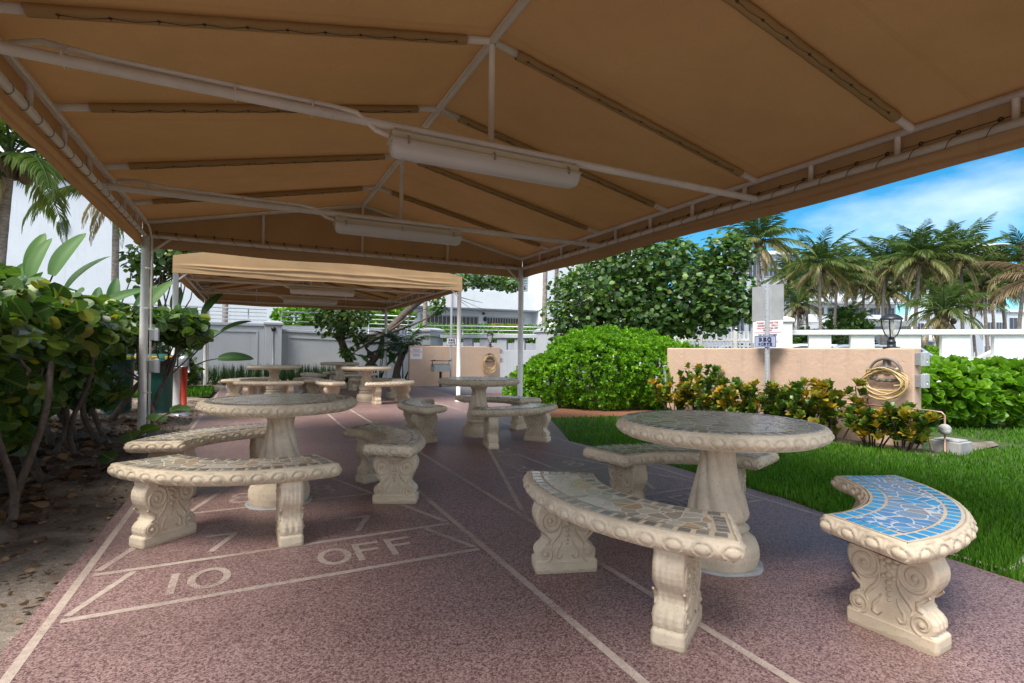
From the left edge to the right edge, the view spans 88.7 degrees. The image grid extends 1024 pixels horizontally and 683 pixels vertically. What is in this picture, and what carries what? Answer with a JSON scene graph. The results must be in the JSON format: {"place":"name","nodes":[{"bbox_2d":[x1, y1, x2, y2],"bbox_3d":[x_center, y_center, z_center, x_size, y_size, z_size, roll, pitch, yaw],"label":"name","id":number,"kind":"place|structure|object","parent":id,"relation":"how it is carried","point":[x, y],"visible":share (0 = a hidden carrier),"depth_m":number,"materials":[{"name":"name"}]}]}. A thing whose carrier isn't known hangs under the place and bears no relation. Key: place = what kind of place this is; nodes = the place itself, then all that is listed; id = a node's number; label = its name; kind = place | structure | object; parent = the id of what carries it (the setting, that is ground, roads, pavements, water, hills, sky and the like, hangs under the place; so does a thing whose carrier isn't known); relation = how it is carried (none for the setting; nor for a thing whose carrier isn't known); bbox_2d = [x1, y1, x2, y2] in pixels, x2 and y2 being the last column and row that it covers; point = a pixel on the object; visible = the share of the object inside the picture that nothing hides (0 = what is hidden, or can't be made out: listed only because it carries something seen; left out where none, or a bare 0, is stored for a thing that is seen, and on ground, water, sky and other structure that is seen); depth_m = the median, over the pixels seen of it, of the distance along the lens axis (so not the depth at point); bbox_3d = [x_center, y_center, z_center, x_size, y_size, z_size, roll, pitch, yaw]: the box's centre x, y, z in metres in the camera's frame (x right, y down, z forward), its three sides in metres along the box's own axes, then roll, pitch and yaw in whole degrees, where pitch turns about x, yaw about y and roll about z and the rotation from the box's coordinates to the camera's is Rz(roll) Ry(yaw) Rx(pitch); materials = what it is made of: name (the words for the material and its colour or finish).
{"place":"outdoors","nodes":[
{"label":"outdoors","id":0,"kind":"place"},
{"bbox_2d":[0,380,226,653],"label":"soil","id":1,"kind":"structure","parent":0,"point":[75,540],"depth_m":3.35,"materials":[{"name":"brown soil"}]},
{"bbox_2d":[0,295,52,543],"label":"sea grape shrub","id":2,"kind":"object","parent":1,"relation":"on","point":[16,342],"visible":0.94,"depth_m":3.26,"materials":[{"name":"green plant"}]},
{"bbox_2d":[0,263,118,494],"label":"sea grape shrub","id":3,"kind":"object","parent":1,"relation":"on","point":[76,327],"visible":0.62,"depth_m":4.17,"materials":[{"name":"green plant"}]},
{"bbox_2d":[0,118,123,264],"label":"coconut palm","id":4,"kind":"object","parent":1,"relation":"on","point":[19,167],"visible":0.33,"depth_m":11.12,"materials":[{"name":"green plant"}]},
{"bbox_2d":[17,233,139,300],"bbox_3d":[-8.188,-0.355,8.380,3.368,3.090,2.024,0,-1,6],"label":"bird of paradise","id":5,"kind":"object","parent":1,"relation":"on","point":[35,252],"visible":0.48,"depth_m":8.72,"materials":[{"name":"green plant"}]},
{"bbox_2d":[21,153,142,281],"bbox_3d":[-12.695,-2.899,17.028,5.550,8.698,5.551,0,-1,27],"label":"coconut palm","id":6,"kind":"object","parent":1,"relation":"on","point":[65,192],"visible":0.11,"depth_m":16.99,"materials":[{"name":"green plant"}]},
{"bbox_2d":[0,416,172,524],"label":"leaf litter","id":7,"kind":"object","parent":1,"relation":"on","point":[87,442],"visible":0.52,"depth_m":4.89,"materials":[{"name":"brown plant"}]},
{"bbox_2d":[43,303,138,448],"bbox_3d":[-5.315,0.333,5.887,1.966,1.854,2.545,1,-1,-26],"label":"sea grape shrub","id":8,"kind":"object","parent":1,"relation":"on","point":[104,392],"visible":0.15,"depth_m":5.82,"materials":[{"name":"green plant"}]},
{"bbox_2d":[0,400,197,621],"bbox_3d":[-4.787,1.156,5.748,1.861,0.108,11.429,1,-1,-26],"label":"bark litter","id":9,"kind":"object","parent":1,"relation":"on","point":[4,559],"visible":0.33,"depth_m":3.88,"materials":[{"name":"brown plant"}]},
{"bbox_2d":[79,404,191,482],"bbox_3d":[-3.315,0.862,4.627,0.314,0.578,0.867,0,-1,31],"label":"leafy sprig","id":10,"kind":"object","parent":1,"relation":"on","point":[108,457],"visible":0.84,"depth_m":4.65,"materials":[{"name":"green plant"}]},
{"bbox_2d":[92,278,219,408],"bbox_3d":[-6.984,0.018,9.416,3.266,2.406,1.064,1,-1,-17],"label":"bird of paradise","id":11,"kind":"object","parent":1,"relation":"on","point":[159,291],"visible":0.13,"depth_m":9.65,"materials":[{"name":"green plant"}]},
{"bbox_2d":[98,294,214,425],"bbox_3d":[-5.496,0.314,7.552,2.085,1.949,1.380,1,-1,-26],"label":"sea grape shrub","id":12,"kind":"object","parent":1,"relation":"on","point":[180,327],"visible":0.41,"depth_m":7.71,"materials":[{"name":"green plant"}]},
{"bbox_2d":[116,241,198,353],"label":"sea grape tree","id":13,"kind":"object","parent":1,"relation":"on","point":[166,260],"visible":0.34,"depth_m":12.70,"materials":[{"name":"green plant"}]},
{"bbox_2d":[136,354,178,413],"bbox_3d":[-6.072,0.713,8.971,0.605,1.006,0.552,2,-1,-44],"label":"trash bin","id":14,"kind":"object","parent":1,"relation":"on","point":[164,401],"visible":0.39,"depth_m":8.83,"materials":[{"name":"green plastic"}]},
{"bbox_2d":[171,356,189,415],"bbox_3d":[-5.516,0.745,8.727,0.260,1.005,0.260,1,-1,-26],"label":"stand pipe","id":15,"kind":"object","parent":1,"relation":"on","point":[179,388],"visible":0.76,"depth_m":8.70,"materials":[{"name":"metal"}]},
{"label":"lawn patch","id":16,"kind":"structure","parent":1,"relation":"on","visible":0},
{"bbox_2d":[132,264,253,372],"bbox_3d":[-7.896,-0.291,12.728,3.124,3.131,1.327,1,-1,-13],"label":"bird of paradise","id":17,"kind":"object","parent":16,"relation":"on","point":[205,309],"visible":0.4,"depth_m":12.83,"materials":[{"name":"green plant"}]},
{"bbox_2d":[6,174,299,325],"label":"white building","id":18,"kind":"structure","parent":0,"point":[90,280],"depth_m":26.81,"materials":[{"name":"white paint"}]},
{"bbox_2d":[312,254,646,342],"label":"parking building","id":19,"kind":"structure","parent":0,"point":[500,307],"depth_m":40.89,"materials":[{"name":"white paint"}]},
{"bbox_2d":[0,384,1023,682],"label":"deck","id":20,"kind":"structure","parent":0,"point":[480,616],"depth_m":2.31,"materials":[{"name":"pink concrete"}]},
{"bbox_2d":[0,386,223,682],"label":"court side line","id":21,"kind":"object","parent":20,"relation":"on","point":[21,659],"visible":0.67,"depth_m":2.23,"materials":[{"name":"paint"}]},
{"bbox_2d":[123,423,266,496],"bbox_3d":[-2.362,0.941,4.217,0.551,0.448,1.327,0,-1,30],"label":"curved stone bench","id":22,"kind":"object","parent":20,"relation":"on","point":[187,442],"visible":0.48,"depth_m":3.97,"materials":[{"name":"beige stone"}]},
{"bbox_2d":[107,454,341,549],"bbox_3d":[-1.661,0.926,3.051,1.327,0.448,0.551,1,-1,-2],"label":"curved stone bench","id":23,"kind":"object","parent":20,"relation":"on","point":[163,490],"visible":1,"depth_m":2.94,"materials":[{"name":"beige stone"}]},
{"bbox_2d":[233,380,303,394],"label":"curved stone bench","id":24,"kind":"object","parent":20,"relation":"on","point":[249,387],"visible":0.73,"depth_m":10.56,"materials":[{"name":"beige stone"}]},
{"bbox_2d":[60,548,478,622],"bbox_3d":[-1.005,1.145,2.523,1.830,0.001,0.036,1,-1,-26],"label":"court cross line","id":25,"kind":"object","parent":20,"relation":"on","point":[238,590],"visible":1,"depth_m":2.42,"materials":[{"name":"paint"}]},
{"bbox_2d":[92,522,449,576],"bbox_3d":[-1.220,1.151,2.952,1.830,0.001,0.036,1,-1,-26],"label":"court cross line","id":26,"kind":"object","parent":20,"relation":"on","point":[194,560],"visible":1,"depth_m":2.85,"materials":[{"name":"paint"}]},
{"bbox_2d":[246,365,299,393],"bbox_3d":[-5.220,0.901,11.466,1.077,0.758,1.077,0,-1,12],"label":"stone table","id":27,"kind":"object","parent":20,"relation":"on","point":[273,370],"visible":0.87,"depth_m":11.33,"materials":[{"name":"beige stone"}]},
{"bbox_2d":[195,393,357,509],"bbox_3d":[-1.694,0.795,3.827,1.077,0.758,1.077,1,-1,0],"label":"stone table","id":28,"kind":"object","parent":20,"relation":"on","point":[279,412],"visible":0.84,"depth_m":3.65,"materials":[{"name":"beige stone"}]},
{"bbox_2d":[171,252,462,403],"bbox_3d":[-5.102,-0.322,13.497,5.470,3.320,7.170,1,-1,-26],"label":"fabric canopy","id":29,"kind":"object","parent":20,"relation":"on","point":[242,280],"visible":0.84,"depth_m":11.37,"materials":[{"name":"beige fabric"}]},
{"bbox_2d":[289,285,354,296],"bbox_3d":[-4.314,-1.142,11.945,1.404,0.186,0.159,1,-1,-26],"label":"fluorescent light","id":30,"kind":"object","parent":29,"relation":"hanging from","point":[321,291],"visible":1,"depth_m":11.88,"materials":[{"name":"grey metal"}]},
{"bbox_2d":[341,366,391,401],"bbox_3d":[-3.180,0.920,11.432,1.077,0.758,1.077,1,-1,-38],"label":"stone table","id":31,"kind":"object","parent":20,"relation":"on","point":[364,394],"visible":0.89,"depth_m":11.28,"materials":[{"name":"beige stone"}]},
{"bbox_2d":[342,423,425,503],"bbox_3d":[-1.003,0.953,4.170,0.550,0.448,1.327,1,-1,-26],"label":"curved stone bench","id":32,"kind":"object","parent":20,"relation":"on","point":[388,457],"visible":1,"depth_m":3.79,"materials":[{"name":"beige stone"}]},
{"bbox_2d":[365,380,414,404],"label":"curved stone bench","id":33,"kind":"object","parent":20,"relation":"on","point":[402,388],"visible":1,"depth_m":10.79,"materials":[{"name":"beige stone"}]},
{"bbox_2d":[397,398,446,442],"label":"curved stone bench","id":34,"kind":"object","parent":20,"relation":"on","point":[420,416],"visible":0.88,"depth_m":6.26,"materials":[{"name":"beige stone"}]},
{"bbox_2d":[294,385,649,682],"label":"court side line","id":35,"kind":"object","parent":20,"relation":"on","point":[614,657],"visible":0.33,"depth_m":2.31,"materials":[{"name":"paint"}]},
{"bbox_2d":[438,376,519,437],"bbox_3d":[-0.439,0.863,6.877,1.077,0.758,1.077,0,-1,23],"label":"stone table","id":36,"kind":"object","parent":20,"relation":"on","point":[473,427],"visible":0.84,"depth_m":6.70,"materials":[{"name":"beige stone"}]},
{"bbox_2d":[455,395,541,429],"bbox_3d":[-0.221,1.024,7.617,1.327,0.448,0.550,0,-1,16],"label":"curved stone bench","id":37,"kind":"object","parent":20,"relation":"on","point":[518,422],"visible":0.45,"depth_m":7.44,"materials":[{"name":"beige stone"}]},
{"bbox_2d":[0,0,1023,435],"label":"fabric canopy","id":38,"kind":"object","parent":20,"relation":"on","point":[254,128],"visible":0.97,"depth_m":3.82,"materials":[{"name":"beige fabric"}]},
{"bbox_2d":[333,215,462,245],"bbox_3d":[-1.216,-1.204,5.735,1.404,0.186,0.159,1,-1,-26],"label":"fluorescent light","id":39,"kind":"object","parent":38,"relation":"hanging from","point":[347,225],"visible":1,"depth_m":5.66,"materials":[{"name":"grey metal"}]},
{"bbox_2d":[386,127,581,188],"bbox_3d":[-0.145,-1.233,3.588,1.404,0.186,0.159,1,-1,-26],"label":"fluorescent light","id":40,"kind":"object","parent":38,"relation":"hanging from","point":[406,145],"visible":0.99,"depth_m":3.50,"materials":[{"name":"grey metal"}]},
{"bbox_2d":[469,403,557,449],"bbox_3d":[0.042,1.002,6.269,1.327,0.448,0.550,1,-1,-38],"label":"curved stone bench","id":41,"kind":"object","parent":20,"relation":"on","point":[537,417],"visible":1,"depth_m":6.12,"materials":[{"name":"beige stone"}]},
{"bbox_2d":[349,409,800,682],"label":"court side line","id":42,"kind":"object","parent":20,"relation":"on","point":[762,662],"depth_m":2.40,"materials":[{"name":"paint"}]},
{"bbox_2d":[523,471,745,653],"bbox_3d":[0.460,0.934,2.391,0.550,0.448,1.327,1,-1,-33],"label":"curved stone bench","id":43,"kind":"object","parent":20,"relation":"on","point":[572,512],"visible":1,"depth_m":2.11,"materials":[{"name":"beige stone"}]},
{"bbox_2d":[583,443,778,500],"bbox_3d":[1.152,0.963,3.591,1.327,0.448,0.551,0,-1,3],"label":"curved stone bench","id":44,"kind":"object","parent":20,"relation":"on","point":[627,468],"visible":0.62,"depth_m":3.48,"materials":[{"name":"beige stone"}]},
{"bbox_2d":[616,410,834,576],"bbox_3d":[1.106,0.804,2.821,1.077,0.758,1.077,2,-1,-44],"label":"stone table","id":45,"kind":"object","parent":20,"relation":"on","point":[719,439],"visible":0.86,"depth_m":2.66,"materials":[{"name":"beige stone"}]},
{"bbox_2d":[819,475,977,657],"bbox_3d":[1.743,0.947,2.380,0.551,0.448,1.327,0,-1,34],"label":"curved stone bench","id":46,"kind":"object","parent":20,"relation":"on","point":[904,537],"visible":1,"depth_m":2.05,"materials":[{"name":"blue tile"}]},
{"bbox_2d":[0,129,1023,342],"label":"sky","id":47,"kind":"structure","parent":0,"point":[970,191],"materials":[{"name":"blue"}]},
{"bbox_2d":[415,386,655,410],"bbox_3d":[-0.021,1.365,13.047,2.750,0.001,8.400,1,-1,-26],"label":"gravel bed","id":48,"kind":"object","parent":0,"point":[452,390],"depth_m":14.91,"materials":[{"name":"grey gravel"}]},
{"bbox_2d":[502,405,652,417],"bbox_3d":[1.335,1.319,10.229,2.619,0.001,2.360,1,-1,-20],"label":"mulch bed","id":49,"kind":"object","parent":48,"relation":"on","point":[563,412],"visible":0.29,"depth_m":9.69,"materials":[{"name":"brown soil"}]},
{"bbox_2d":[551,414,1023,582],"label":"lawn","id":50,"kind":"structure","parent":0,"point":[607,440],"depth_m":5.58,"materials":[{"name":"plant"}]},
{"bbox_2d":[833,438,940,455],"bbox_3d":[3.507,1.288,7.543,1.050,0.001,4.200,1,-1,-26],"label":"croton bed","id":51,"kind":"object","parent":50,"relation":"on","point":[856,441],"visible":0.17,"depth_m":6.49,"materials":[{"name":"soil"}]},
{"bbox_2d":[647,376,693,409],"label":"croton bush","id":52,"kind":"object","parent":51,"relation":"on","point":[668,396],"visible":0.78,"depth_m":9.04,"materials":[{"name":"green plant"}]},
{"bbox_2d":[676,362,726,410],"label":"croton bush","id":53,"kind":"object","parent":51,"relation":"on","point":[715,370],"visible":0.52,"depth_m":8.69,"materials":[{"name":"green plant"}]},
{"bbox_2d":[693,374,740,410],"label":"croton bush","id":54,"kind":"object","parent":51,"relation":"on","point":[703,390],"visible":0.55,"depth_m":8.17,"materials":[{"name":"green plant"}]},
{"bbox_2d":[709,381,765,412],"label":"croton bush","id":55,"kind":"object","parent":51,"relation":"on","point":[729,403],"visible":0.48,"depth_m":7.70,"materials":[{"name":"green plant"}]},
{"bbox_2d":[732,378,791,416],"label":"croton bush","id":56,"kind":"object","parent":51,"relation":"on","point":[769,400],"visible":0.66,"depth_m":7.33,"materials":[{"name":"green plant"}]},
{"bbox_2d":[765,284,769,410],"bbox_3d":[3.821,0.216,7.849,0.051,2.150,0.062,1,-1,-26],"label":"sign post","id":57,"kind":"object","parent":51,"relation":"on","point":[767,330],"visible":0.69,"depth_m":7.84,"materials":[{"name":"metal"}]},
{"bbox_2d":[752,284,783,320],"bbox_3d":[3.821,-0.579,7.873,0.066,0.530,0.535,1,-1,-26],"label":"metal sign","id":58,"kind":"object","parent":57,"relation":"attached to","point":[776,302],"visible":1,"depth_m":7.84,"materials":[{"name":"metal"}]},
{"bbox_2d":[776,377,838,420],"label":"croton bush","id":59,"kind":"object","parent":51,"relation":"on","point":[795,391],"visible":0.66,"depth_m":6.83,"materials":[{"name":"green plant"}]},
{"bbox_2d":[798,377,868,441],"bbox_3d":[4.065,0.872,6.671,0.708,0.851,0.728,1,-1,-26],"label":"croton bush","id":60,"kind":"object","parent":51,"relation":"on","point":[829,419],"visible":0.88,"depth_m":6.61,"materials":[{"name":"green plant"}]},
{"bbox_2d":[840,404,899,446],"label":"croton bush","id":61,"kind":"object","parent":51,"relation":"on","point":[865,420],"visible":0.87,"depth_m":6.22,"materials":[{"name":"green plant"}]},
{"bbox_2d":[878,400,943,451],"bbox_3d":[4.525,0.985,5.986,0.588,0.610,0.450,1,-1,-5],"label":"croton bush","id":62,"kind":"object","parent":51,"relation":"on","point":[915,430],"visible":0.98,"depth_m":5.96,"materials":[{"name":"green plant"}]},
{"bbox_2d":[929,437,972,455],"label":"concrete block","id":63,"kind":"structure","parent":50,"relation":"on","point":[958,446],"depth_m":5.93,"materials":[{"name":"white concrete"}]},
{"bbox_2d":[635,405,1023,451],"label":"hedge bed","id":64,"kind":"object","parent":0,"point":[925,447],"depth_m":7.25,"materials":[{"name":"soil"}]},
{"bbox_2d":[667,348,920,448],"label":"stucco wall","id":65,"kind":"structure","parent":64,"relation":"on","point":[841,367],"depth_m":7.38,"materials":[{"name":"beige paint"}]},
{"bbox_2d":[868,357,902,382],"bbox_3d":[4.641,0.352,6.501,0.083,0.310,0.404,1,-1,-26],"label":"hose hanger","id":66,"kind":"object","parent":65,"relation":"attached to","point":[886,362],"visible":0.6,"depth_m":6.49,"materials":[{"name":"grey metal"}]},
{"bbox_2d":[860,367,909,448],"bbox_3d":[4.585,0.793,6.452,0.121,0.954,0.578,1,-1,-24],"label":"garden hose","id":67,"kind":"object","parent":66,"relation":"hanging from","point":[901,378],"visible":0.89,"depth_m":6.43,"materials":[{"name":"yellow rubber"}]},
{"bbox_2d":[921,354,1023,428],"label":"clipped hedge","id":68,"kind":"object","parent":64,"relation":"on","point":[975,391],"visible":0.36,"depth_m":7.95,"materials":[{"name":"green plant"}]},
{"bbox_2d":[795,282,907,325],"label":"apartment building","id":69,"kind":"structure","parent":0,"point":[812,319],"depth_m":60.69,"materials":[{"name":"white paint"}]},
{"label":"road","id":70,"kind":"structure","parent":0,"visible":0},
{"bbox_2d":[689,250,798,346],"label":"apartment building","id":71,"kind":"structure","parent":70,"relation":"on","point":[746,328],"depth_m":52.11,"materials":[{"name":"white paint"}]},
{"bbox_2d":[712,212,816,286],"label":"coconut palm","id":72,"kind":"object","parent":70,"relation":"on","point":[758,230],"visible":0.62,"depth_m":24.52,"materials":[{"name":"green plant"}]},
{"bbox_2d":[784,283,829,335],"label":"coconut palm","id":73,"kind":"object","parent":70,"relation":"on","point":[798,310],"visible":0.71,"depth_m":32.45,"materials":[{"name":"green plant"}]},
{"bbox_2d":[770,224,879,329],"bbox_3d":[15.512,-1.880,26.097,4.774,7.499,4.658,0,-1,39],"label":"coconut palm","id":74,"kind":"object","parent":70,"relation":"on","point":[821,250],"visible":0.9,"depth_m":25.92,"materials":[{"name":"green plant"}]},
{"bbox_2d":[793,241,889,344],"bbox_3d":[17.614,-1.767,28.230,4.750,7.392,4.432,1,-1,-33],"label":"coconut palm","id":75,"kind":"object","parent":70,"relation":"on","point":[849,286],"visible":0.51,"depth_m":28.07,"materials":[{"name":"green plant"}]},
{"bbox_2d":[822,305,877,344],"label":"rounded shrub","id":76,"kind":"object","parent":70,"relation":"on","point":[857,320],"visible":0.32,"depth_m":28.01,"materials":[{"name":"green plant"}]},
{"bbox_2d":[829,252,915,328],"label":"coconut palm","id":77,"kind":"object","parent":70,"relation":"on","point":[864,294],"visible":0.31,"depth_m":31.68,"materials":[{"name":"green plant"}]},
{"bbox_2d":[843,234,931,344],"bbox_3d":[20.548,-2.112,29.190,5.221,8.187,5.095,0,-1,36],"label":"coconut palm","id":78,"kind":"object","parent":70,"relation":"on","point":[874,253],"visible":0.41,"depth_m":29.02,"materials":[{"name":"green plant"}]},
{"bbox_2d":[856,276,927,322],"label":"coconut palm","id":79,"kind":"object","parent":70,"relation":"on","point":[899,296],"visible":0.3,"depth_m":34.06,"materials":[{"name":"green plant"}]},
{"bbox_2d":[792,329,1023,394],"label":"balustrade wall","id":80,"kind":"structure","parent":70,"relation":"on","point":[1007,343],"depth_m":13.24,"materials":[{"name":"white paint"}]},
{"bbox_2d":[861,218,992,329],"bbox_3d":[18.812,-1.882,24.058,4.745,7.482,4.749,0,-1,9],"label":"coconut palm","id":81,"kind":"object","parent":70,"relation":"on","point":[922,248],"visible":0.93,"depth_m":23.91,"materials":[{"name":"green plant"}]},
{"bbox_2d":[898,278,1009,347],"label":"coconut palm","id":82,"kind":"object","parent":70,"relation":"on","point":[944,313],"visible":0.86,"depth_m":20.69,"materials":[{"name":"green plant"}]},
{"bbox_2d":[903,211,1021,328],"bbox_3d":[21.254,-2.061,24.901,4.432,7.941,4.750,0,-1,43],"label":"coconut palm","id":83,"kind":"object","parent":70,"relation":"on","point":[956,265],"visible":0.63,"depth_m":24.34,"materials":[{"name":"green plant"}]},
{"bbox_2d":[941,254,1017,351],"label":"coconut palm","id":84,"kind":"object","parent":70,"relation":"on","point":[983,285],"visible":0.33,"depth_m":28.27,"materials":[{"name":"green plant"}]},
{"bbox_2d":[963,224,1023,328],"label":"coconut palm","id":85,"kind":"object","parent":70,"relation":"on","point":[1017,254],"visible":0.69,"depth_m":23.66,"materials":[{"name":"green plant"}]},
{"bbox_2d":[967,241,1023,312],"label":"coconut palm","id":86,"kind":"object","parent":70,"relation":"on","point":[1014,286],"visible":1,"depth_m":15.06,"materials":[{"name":"green plant"}]},
{"label":"ground","id":87,"kind":"structure","parent":0,"visible":0},
{"bbox_2d":[134,322,263,380],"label":"panel wall","id":88,"kind":"structure","parent":87,"relation":"on","point":[246,338],"depth_m":18.49,"materials":[{"name":"grey paint"}]},
{"bbox_2d":[264,326,381,335],"bbox_3d":[-11.496,0.391,21.362,12.500,2.100,1.500,1,-1,-26],"label":"raised planter","id":89,"kind":"object","parent":87,"relation":"on","point":[301,328],"visible":0.07,"depth_m":22.04,"materials":[{"name":"grey paint"}]},
{"bbox_2d":[268,306,417,327],"bbox_3d":[-7.356,-0.171,23.371,6.426,3.347,1.421,1,-1,-26],"label":"clipped hedge","id":90,"kind":"object","parent":89,"relation":"in","point":[275,315],"visible":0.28,"depth_m":22.71,"materials":[{"name":"green plant"}]},
{"bbox_2d":[357,323,441,377],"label":"feather palm","id":91,"kind":"object","parent":87,"relation":"on","point":[401,349],"visible":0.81,"depth_m":17.62,"materials":[{"name":"green plant"}]},
{"bbox_2d":[408,346,499,385],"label":"stucco wall","id":92,"kind":"structure","parent":87,"relation":"on","point":[420,373],"depth_m":16.86,"materials":[{"name":"beige paint"}]},
{"bbox_2d":[440,335,536,377],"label":"balustrade wall","id":93,"kind":"structure","parent":87,"relation":"on","point":[508,364],"depth_m":20.14,"materials":[{"name":"grey paint"}]},
{"bbox_2d":[443,342,609,372],"bbox_3d":[1.142,0.907,28.721,12.503,1.580,1.577,1,-1,-12],"label":"raised planter","id":94,"kind":"object","parent":87,"relation":"on","point":[530,346],"visible":0.07,"depth_m":27.69,"materials":[{"name":"grey paint"}]},
{"bbox_2d":[410,322,566,342],"bbox_3d":[1.041,0.344,28.576,13.140,2.668,1.655,1,-1,-12],"label":"clipped hedge","id":95,"kind":"object","parent":94,"relation":"in","point":[475,329],"visible":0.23,"depth_m":27.79,"materials":[{"name":"green plant"}]},
{"bbox_2d":[501,324,703,410],"bbox_3d":[2.154,0.513,11.374,4.775,1.786,3.521,1,-1,3],"label":"naupaka bush","id":96,"kind":"object","parent":87,"relation":"on","point":[578,348],"visible":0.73,"depth_m":10.27,"materials":[{"name":"green plant"}]},
{"bbox_2d":[538,230,762,376],"bbox_3d":[3.564,-0.814,13.814,5.774,4.699,3.548,0,-1,13],"label":"sea grape tree","id":97,"kind":"object","parent":87,"relation":"on","point":[707,309],"visible":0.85,"depth_m":12.86,"materials":[{"name":"green plant"}]},
{"bbox_2d":[597,328,749,380],"bbox_3d":[4.768,0.538,16.902,5.623,1.855,0.113,0,-1,44],"label":"picket fence","id":98,"kind":"object","parent":87,"relation":"on","point":[734,339],"visible":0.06,"depth_m":15.45,"materials":[{"name":"white paint"}]},
{"bbox_2d":[910,243,1008,358],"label":"apartment building","id":99,"kind":"structure","parent":87,"relation":"on","point":[980,346],"depth_m":66.39,"materials":[{"name":"white paint"}]},
{"label":"soil bed","id":100,"kind":"structure","parent":0,"visible":0},
{"bbox_2d":[263,320,283,379],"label":"wall pillar","id":101,"kind":"structure","parent":100,"relation":"on","point":[273,344],"depth_m":18.81,"materials":[{"name":"grey paint"}]},
{"bbox_2d":[187,363,360,384],"bbox_3d":[-8.137,1.027,17.244,6.516,0.662,2.126,1,-1,-26],"label":"strap leaf border","id":102,"kind":"object","parent":100,"relation":"on","point":[214,377],"visible":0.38,"depth_m":16.82,"materials":[{"name":"green plant"}]},
{"bbox_2d":[281,329,413,378],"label":"panel wall","id":103,"kind":"structure","parent":100,"relation":"on","point":[306,348],"depth_m":19.88,"materials":[{"name":"grey paint"}]},
{"bbox_2d":[302,273,525,371],"bbox_3d":[-3.261,-0.689,19.363,8.212,4.556,3.123,1,-1,-15],"label":"sea grape tree","id":104,"kind":"object","parent":100,"relation":"on","point":[346,319],"visible":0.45,"depth_m":18.25,"materials":[{"name":"green plant"}]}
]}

